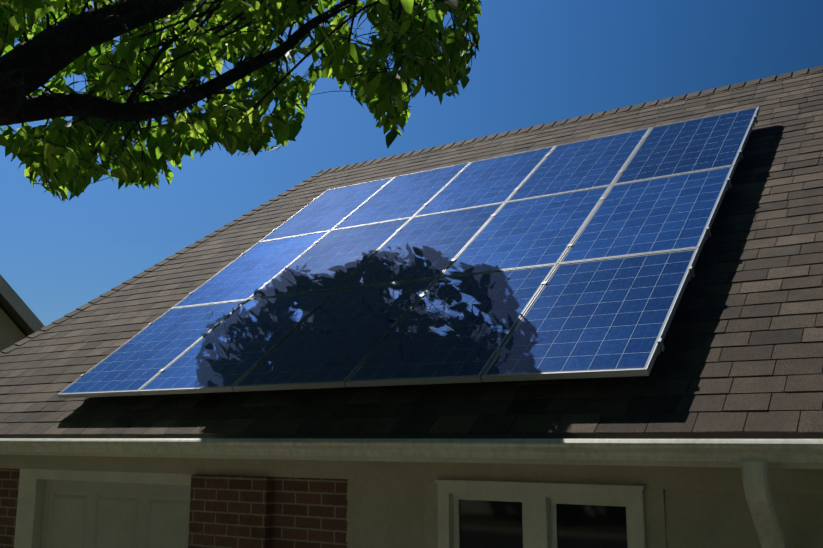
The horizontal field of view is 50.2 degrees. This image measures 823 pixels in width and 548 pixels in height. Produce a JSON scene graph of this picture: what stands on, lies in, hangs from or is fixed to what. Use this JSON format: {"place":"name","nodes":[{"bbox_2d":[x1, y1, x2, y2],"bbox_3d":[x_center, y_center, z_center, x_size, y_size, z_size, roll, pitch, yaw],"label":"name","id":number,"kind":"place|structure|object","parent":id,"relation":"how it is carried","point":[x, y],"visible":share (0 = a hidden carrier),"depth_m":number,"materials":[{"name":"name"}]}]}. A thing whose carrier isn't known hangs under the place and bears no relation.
{"place":"outdoors","nodes":[
{"label":"outdoors","id":0,"kind":"place"},
{"bbox_2d":[0,275,44,351],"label":"neighbour house","id":1,"kind":"structure","parent":0,"point":[19,320],"depth_m":17.24,"materials":[{"name":"paint"}]},
{"bbox_2d":[0,468,347,547],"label":"brick wall","id":2,"kind":"structure","parent":0,"point":[229,511],"depth_m":5.75,"materials":[{"name":"red brick"}]},
{"bbox_2d":[0,0,481,202],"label":"tree","id":3,"kind":"object","parent":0,"point":[160,150],"depth_m":4.52,"materials":[{"name":"green plant"}]},
{"bbox_2d":[0,455,822,493],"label":"soffit","id":4,"kind":"structure","parent":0,"point":[800,481],"depth_m":5.07,"materials":[{"name":"beige paint"}]},
{"bbox_2d":[0,423,822,438],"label":"roof drip edge","id":5,"kind":"object","parent":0,"point":[743,435],"visible":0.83,"depth_m":4.51,"materials":[{"name":"white metal"}]},
{"bbox_2d":[0,0,822,325],"label":"sky","id":6,"kind":"structure","parent":0,"point":[537,62],"materials":[{"name":"blue"}]},
{"bbox_2d":[346,479,822,547],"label":"wall","id":7,"kind":"structure","parent":0,"point":[385,513],"depth_m":4.31,"materials":[{"name":"beige paint"}]},
{"bbox_2d":[424,482,666,547],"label":"window surround","id":8,"kind":"object","parent":7,"relation":"attached to","point":[655,515],"visible":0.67,"depth_m":4.40,"materials":[{"name":"beige paint"}]},
{"label":"lawn","id":9,"kind":"structure","parent":0,"visible":0},
{"bbox_3d":[3.168,1.313,8.216,12.888,6.369,9.143,-7,-13,33],"label":"wall","id":10,"kind":"object","parent":9,"relation":"on","visible":0},
{"bbox_2d":[14,469,195,547],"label":"door frame","id":11,"kind":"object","parent":10,"relation":"attached to","point":[29,514],"depth_m":7.08,"materials":[{"name":"beige wood"}]},
{"bbox_2d":[41,479,190,547],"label":"garage door","id":12,"kind":"structure","parent":11,"relation":"attached to","point":[86,514],"depth_m":6.67,"materials":[{"name":"paint"}]},
{"bbox_2d":[0,451,822,468],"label":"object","id":13,"kind":"structure","parent":10,"relation":"attached to","point":[791,465],"depth_m":4.63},
{"bbox_2d":[0,438,822,462],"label":"gutter","id":14,"kind":"object","parent":13,"relation":"attached to","point":[780,450],"visible":1,"depth_m":4.47,"materials":[{"name":"paint"}]},
{"bbox_2d":[435,479,646,547],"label":"window frame","id":15,"kind":"object","parent":10,"relation":"attached to","point":[539,501],"visible":0.98,"depth_m":4.70,"materials":[{"name":"white wood"}]},
{"bbox_2d":[459,499,627,547],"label":"window glass","id":16,"kind":"object","parent":15,"relation":"in","point":[490,524],"visible":1,"depth_m":4.70,"materials":[{"name":"glass"}]},
{"bbox_2d":[440,82,822,422],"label":"roof deck","id":17,"kind":"structure","parent":10,"relation":"attached to","point":[746,297],"depth_m":4.72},
{"bbox_2d":[0,71,822,434],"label":"roof shingles","id":18,"kind":"object","parent":17,"relation":"on","point":[40,371],"visible":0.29,"depth_m":5.51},
{"bbox_2d":[0,171,327,356],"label":"roof hip caps","id":19,"kind":"object","parent":18,"relation":"on","point":[138,276],"visible":0.23,"depth_m":9.93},
{"bbox_2d":[317,65,822,173],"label":"roof ridge caps","id":20,"kind":"object","parent":18,"relation":"on","point":[681,97],"visible":0.27,"depth_m":9.51,"materials":[{"name":"brown"}]},
{"bbox_2d":[80,116,757,376],"bbox_3d":[0.161,-0.167,7.204,4.681,2.264,3.095,-7,-13,33],"label":"solar racking","id":21,"kind":"object","parent":17,"relation":"on","point":[660,341],"visible":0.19,"depth_m":6.14,"materials":[{"name":"silver metal"}]},
{"bbox_2d":[57,300,246,398],"bbox_3d":[-2.055,0.591,7.085,0.923,0.837,1.109,-7,-13,33],"label":"solar panel","id":22,"kind":"object","parent":21,"relation":"on","point":[132,366],"visible":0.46,"depth_m":7.00,"materials":[{"name":"blue glass"}]},
{"bbox_2d":[138,290,334,394],"bbox_3d":[-1.274,0.497,6.583,0.923,0.837,1.109,-7,-13,33],"label":"solar panel","id":23,"kind":"object","parent":21,"relation":"attached to","point":[226,354],"visible":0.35,"depth_m":6.49,"materials":[{"name":"blue glass"}]},
{"bbox_2d":[172,231,329,307],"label":"solar panel","id":24,"kind":"object","parent":21,"relation":"attached to","point":[248,274],"depth_m":8.08,"materials":[{"name":"blue glass"}]},
{"bbox_2d":[259,177,393,241],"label":"solar panel","id":25,"kind":"object","parent":21,"relation":"attached to","point":[329,210],"depth_m":9.14,"materials":[{"name":"blue glass"}]},
{"bbox_2d":[249,217,411,298],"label":"solar panel","id":26,"kind":"object","parent":21,"relation":"attached to","point":[332,259],"visible":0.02,"depth_m":7.57,"materials":[{"name":"blue glass"}]},
{"bbox_2d":[233,278,436,391],"bbox_3d":[-0.493,0.404,6.081,0.923,0.837,1.109,-7,-13,33],"label":"solar panel","id":27,"kind":"object","parent":21,"relation":"attached to","point":[334,338],"visible":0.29,"depth_m":5.98,"materials":[{"name":"blue glass"}]},
{"bbox_2d":[332,162,470,229],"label":"solar panel","id":28,"kind":"object","parent":21,"relation":"attached to","point":[403,196],"visible":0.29,"depth_m":8.63,"materials":[{"name":"blue glass"}]},
{"bbox_2d":[337,202,504,288],"bbox_3d":[0.106,-0.227,7.131,0.923,0.837,1.109,-7,-13,33],"label":"solar panel","id":29,"kind":"object","parent":21,"relation":"attached to","point":[430,246],"visible":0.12,"depth_m":7.07,"materials":[{"name":"blue glass"}]},
{"bbox_2d":[345,264,556,386],"bbox_3d":[0.288,0.310,5.579,0.923,0.837,1.109,-7,-13,33],"label":"solar panel","id":30,"kind":"object","parent":21,"relation":"attached to","point":[453,329],"visible":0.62,"depth_m":5.47,"materials":[{"name":"blue glass"}]},
{"bbox_2d":[413,146,554,216],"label":"solar panel","id":31,"kind":"object","parent":21,"relation":"attached to","point":[494,180],"visible":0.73,"depth_m":8.13,"materials":[{"name":"blue glass"}]},
{"bbox_2d":[439,185,610,277],"bbox_3d":[0.887,-0.320,6.629,0.923,0.837,1.109,-7,-13,33],"label":"solar panel","id":32,"kind":"object","parent":21,"relation":"attached to","point":[535,231],"visible":0.77,"depth_m":6.56,"materials":[{"name":"blue glass"}]},
{"bbox_2d":[506,127,650,201],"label":"solar panel","id":33,"kind":"object","parent":21,"relation":"attached to","point":[586,164],"visible":0.77,"depth_m":7.62,"materials":[{"name":"blue glass"}]},
{"bbox_2d":[481,248,699,381],"bbox_3d":[1.069,0.216,5.077,0.923,0.837,1.109,-7,-13,33],"label":"solar panel","id":34,"kind":"object","parent":21,"relation":"on","point":[606,317],"visible":1,"depth_m":4.96,"materials":[{"name":"blue glass"}]},
{"bbox_2d":[559,166,734,263],"bbox_3d":[1.669,-0.414,6.127,0.923,0.837,1.109,-7,-13,33],"label":"solar panel","id":35,"kind":"object","parent":21,"relation":"attached to","point":[667,213],"visible":0.85,"depth_m":6.05,"materials":[{"name":"blue glass"}]},
{"bbox_2d":[613,106,759,184],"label":"solar panel","id":36,"kind":"object","parent":21,"relation":"attached to","point":[702,143],"visible":0.83,"depth_m":7.11,"materials":[{"name":"blue glass"}]},
{"bbox_2d":[739,461,788,547],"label":"downspout","id":37,"kind":"object","parent":10,"relation":"attached to","point":[762,504],"visible":0.92,"depth_m":3.75,"materials":[{"name":"paint"}]}
]}

